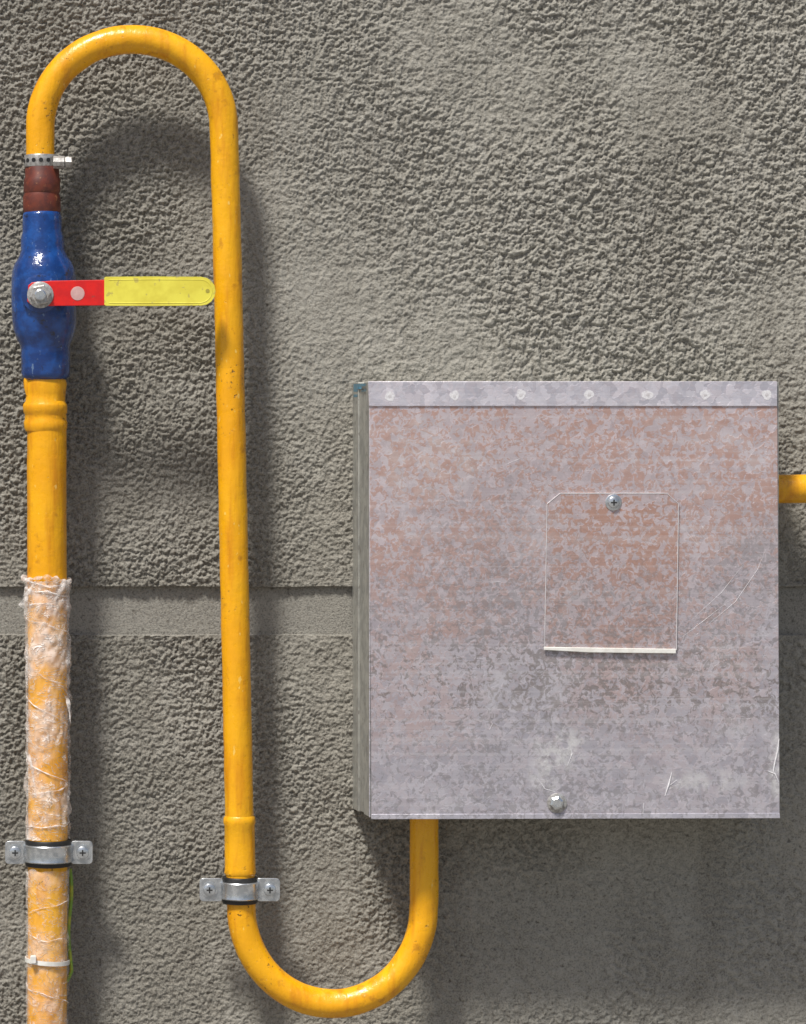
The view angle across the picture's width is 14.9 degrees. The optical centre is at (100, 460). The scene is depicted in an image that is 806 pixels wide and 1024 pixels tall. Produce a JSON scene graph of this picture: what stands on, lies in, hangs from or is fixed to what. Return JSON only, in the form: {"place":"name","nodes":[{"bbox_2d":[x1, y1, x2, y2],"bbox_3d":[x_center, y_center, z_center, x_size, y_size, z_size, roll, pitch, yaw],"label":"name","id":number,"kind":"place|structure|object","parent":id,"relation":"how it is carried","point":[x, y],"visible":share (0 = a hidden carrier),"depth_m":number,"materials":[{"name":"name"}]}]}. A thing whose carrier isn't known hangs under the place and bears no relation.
{"place":"outdoors","nodes":[
{"label":"outdoors","id":0,"kind":"place"},
{"label":"ground","id":1,"kind":"structure","parent":0,"visible":0},
{"bbox_2d":[23,25,438,1023],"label":"gas pipe","id":2,"kind":"object","parent":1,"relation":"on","point":[45,415],"visible":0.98,"depth_m":3.71,"materials":[{"name":"yellow metal"}]},
{"bbox_2d":[19,575,71,1021],"bbox_3d":[-0.067,0.475,3.730,0.066,0.676,0.060,0,0,0],"label":"plastic film wrap","id":3,"kind":"object","parent":2,"relation":"attached to","point":[44,638],"visible":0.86,"depth_m":3.71,"materials":[{"name":"white"}]},
{"bbox_2d":[25,955,69,965],"bbox_3d":[-0.065,0.606,3.730,0.055,0.014,0.055,0,0,0],"label":"cable tie","id":4,"kind":"object","parent":2,"relation":"attached to","point":[32,960],"visible":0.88,"depth_m":3.70,"materials":[{"name":"white plastic"}]},
{"bbox_2d":[24,154,72,168],"bbox_3d":[-0.064,-0.363,3.730,0.060,0.018,0.042,0,0,0],"label":"hose clamp","id":5,"kind":"object","parent":2,"relation":"attached to","point":[55,161],"visible":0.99,"depth_m":3.71,"materials":[{"name":"metal"}]},
{"bbox_2d":[5,838,92,868],"bbox_3d":[-0.053,0.477,3.746,0.094,0.032,0.102,0,0,33],"label":"pipe clamp","id":6,"kind":"object","parent":2,"relation":"attached to","point":[48,855],"visible":0.97,"depth_m":3.71,"materials":[{"name":"silver metal"}]},
{"bbox_2d":[67,868,72,981],"bbox_3d":[-0.038,0.567,3.734,0.010,0.139,0.005,0,0,0],"label":"ground wire","id":7,"kind":"object","parent":2,"relation":"attached to","point":[70,973],"visible":1,"depth_m":3.73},
{"bbox_2d":[11,166,215,379],"bbox_3d":[0.015,-0.230,3.720,0.247,0.264,0.099,0,0,0],"label":"ball valve","id":8,"kind":"object","parent":2,"relation":"attached to","point":[50,293],"visible":1,"depth_m":3.70,"materials":[{"name":"blue metal"}]},
{"bbox_2d":[199,875,279,904],"bbox_3d":[0.159,0.523,3.748,0.088,0.032,0.100,0,0,-31],"label":"pipe clamp","id":9,"kind":"object","parent":2,"relation":"attached to","point":[235,891],"visible":0.99,"depth_m":3.72,"materials":[{"name":"silver metal"}]},
{"bbox_2d":[0,0,805,1023],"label":"stucco wall","id":10,"kind":"structure","parent":1,"relation":"on","point":[522,190],"depth_m":3.79,"materials":[{"name":"grey paint"}]},
{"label":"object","id":11,"kind":"object","parent":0,"visible":0},
{"bbox_2d":[352,381,779,818],"bbox_3d":[0.562,0.167,3.724,0.500,0.527,0.144,0,0,0],"label":"metal meter cabinet","id":12,"kind":"object","parent":11,"relation":"attached to","point":[565,599],"visible":1,"depth_m":3.66,"materials":[{"name":"metal"}]},
{"bbox_2d":[779,474,805,502],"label":"gas pipe","id":13,"kind":"object","parent":12,"relation":"attached to","point":[792,488],"visible":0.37,"depth_m":3.71,"materials":[{"name":"yellow metal"}]}
]}

